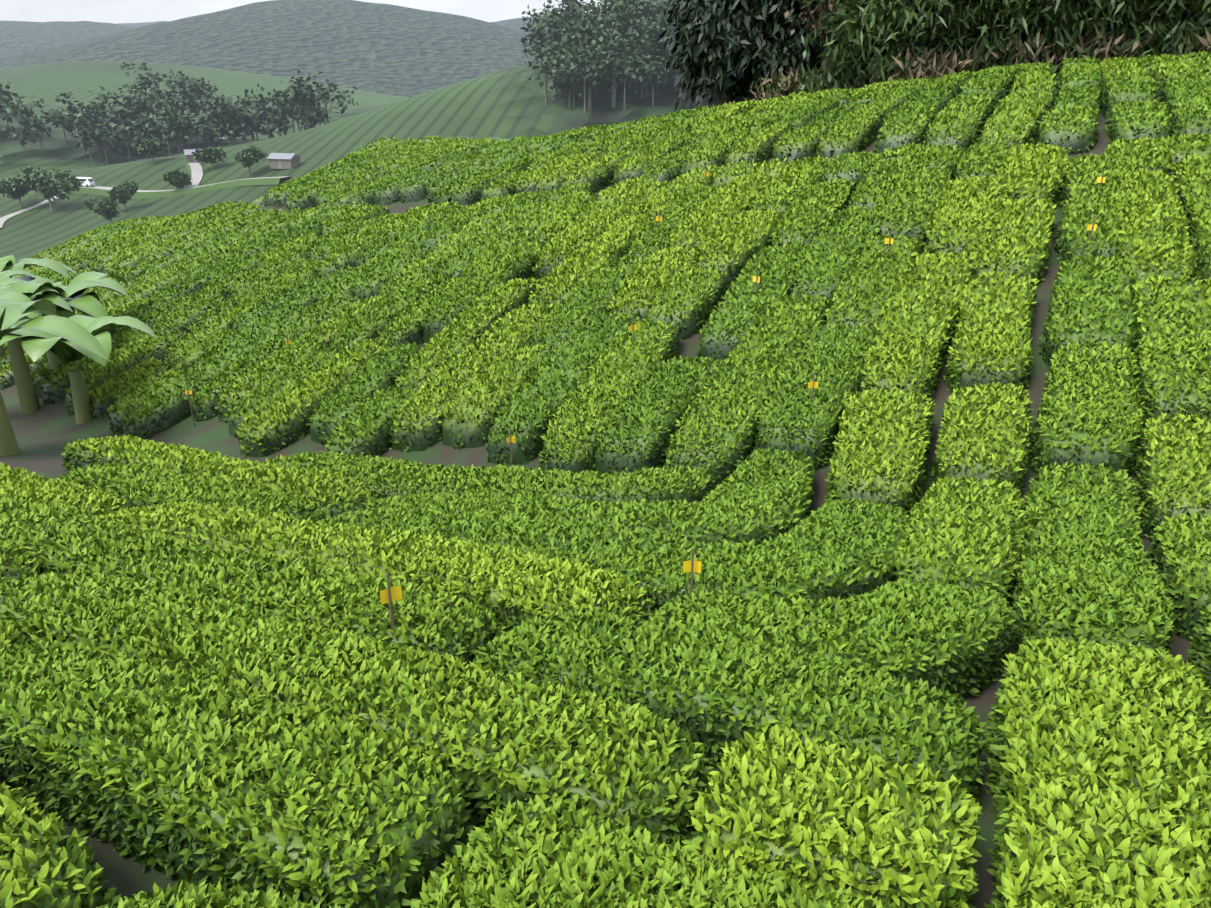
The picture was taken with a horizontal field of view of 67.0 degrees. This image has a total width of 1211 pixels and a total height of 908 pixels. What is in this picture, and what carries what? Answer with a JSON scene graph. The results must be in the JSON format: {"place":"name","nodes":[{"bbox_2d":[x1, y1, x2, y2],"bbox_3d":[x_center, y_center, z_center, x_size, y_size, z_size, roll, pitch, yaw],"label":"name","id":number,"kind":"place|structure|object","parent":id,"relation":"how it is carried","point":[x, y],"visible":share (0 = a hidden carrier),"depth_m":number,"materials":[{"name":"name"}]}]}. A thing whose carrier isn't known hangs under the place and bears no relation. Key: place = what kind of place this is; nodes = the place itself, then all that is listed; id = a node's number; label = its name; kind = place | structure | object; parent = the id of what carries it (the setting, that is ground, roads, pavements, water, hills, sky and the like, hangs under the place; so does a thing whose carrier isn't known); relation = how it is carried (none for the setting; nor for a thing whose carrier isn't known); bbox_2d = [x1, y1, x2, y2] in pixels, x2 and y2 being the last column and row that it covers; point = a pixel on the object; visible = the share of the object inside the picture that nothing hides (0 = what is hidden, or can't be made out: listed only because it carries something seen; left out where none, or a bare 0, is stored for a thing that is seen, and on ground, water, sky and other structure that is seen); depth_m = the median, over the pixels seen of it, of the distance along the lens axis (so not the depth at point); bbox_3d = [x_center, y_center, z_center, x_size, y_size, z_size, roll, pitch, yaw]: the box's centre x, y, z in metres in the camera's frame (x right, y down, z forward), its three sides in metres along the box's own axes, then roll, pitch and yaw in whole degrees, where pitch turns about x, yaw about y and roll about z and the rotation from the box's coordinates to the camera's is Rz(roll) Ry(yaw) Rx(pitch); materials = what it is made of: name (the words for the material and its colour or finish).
{"place":"outdoors","nodes":[
{"label":"outdoors","id":0,"kind":"place"},
{"bbox_2d":[0,0,609,23],"label":"sky","id":1,"kind":"structure","parent":0,"point":[104,11],"materials":[{"name":"white"}]},
{"bbox_2d":[0,0,1193,907],"bbox_3d":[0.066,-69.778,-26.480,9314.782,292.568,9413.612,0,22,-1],"label":"terrain","id":2,"kind":"structure","parent":0,"point":[411,72],"depth_m":287.15,"materials":[{"name":"green plant"}]},
{"bbox_2d":[0,255,156,455],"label":"banana plants","id":3,"kind":"object","parent":2,"relation":"on","point":[39,317],"visible":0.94,"depth_m":19.62,"materials":[{"name":"green plant"}]},
{"bbox_2d":[0,132,267,222],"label":"valley trees","id":4,"kind":"object","parent":2,"relation":"on","point":[65,182],"visible":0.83,"depth_m":243.87,"materials":[{"name":"green plant"}]},
{"bbox_2d":[0,137,290,227],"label":"estate roads","id":5,"kind":"structure","parent":2,"relation":"on","point":[196,171],"depth_m":247.78,"materials":[{"name":"grey"}]},
{"bbox_2d":[75,177,94,186],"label":"white van","id":6,"kind":"object","parent":5,"relation":"on","point":[88,181],"visible":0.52,"depth_m":256.90,"materials":[{"name":"white paint"}]},
{"bbox_2d":[184,149,204,163],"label":"building","id":7,"kind":"structure","parent":2,"relation":"on","point":[189,156],"depth_m":270.81,"materials":[{"name":"grey"}]},
{"bbox_2d":[266,153,300,168],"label":"shed","id":8,"kind":"structure","parent":2,"relation":"on","point":[283,160],"depth_m":252.28,"materials":[{"name":"brown"}]},
{"bbox_2d":[0,0,734,163],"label":"forest trees","id":9,"kind":"object","parent":2,"relation":"on","point":[614,42],"visible":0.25,"depth_m":306.58,"materials":[{"name":"green plant"}]},
{"bbox_2d":[39,166,1105,633],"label":"yellow sticky traps","id":10,"kind":"object","parent":2,"relation":"on","point":[389,594],"visible":0.62,"depth_m":11.27,"materials":[{"name":"yellow plastic"}]},
{"bbox_2d":[0,55,1210,907],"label":"tea bushes","id":11,"kind":"object","parent":2,"relation":"on","point":[687,325],"visible":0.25,"depth_m":11.63,"materials":[{"name":"green plant"}]},
{"bbox_2d":[0,50,1210,907],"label":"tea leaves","id":12,"kind":"object","parent":11,"relation":"attached to","point":[87,686],"visible":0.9,"depth_m":7.78,"materials":[{"name":"green plant"}]},
{"bbox_2d":[658,0,841,110],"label":"broadleaf trees","id":13,"kind":"object","parent":2,"relation":"on","point":[740,46],"visible":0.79,"depth_m":30.33,"materials":[{"name":"green plant"}]},
{"bbox_2d":[782,0,866,69],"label":"dry trees","id":14,"kind":"object","parent":2,"relation":"on","point":[814,25],"visible":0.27,"depth_m":29.03,"materials":[{"name":"green plant"}]},
{"bbox_2d":[726,0,1210,101],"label":"bamboo thicket","id":15,"kind":"object","parent":2,"relation":"on","point":[886,40],"visible":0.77,"depth_m":25.90,"materials":[{"name":"green plant"}]}
]}

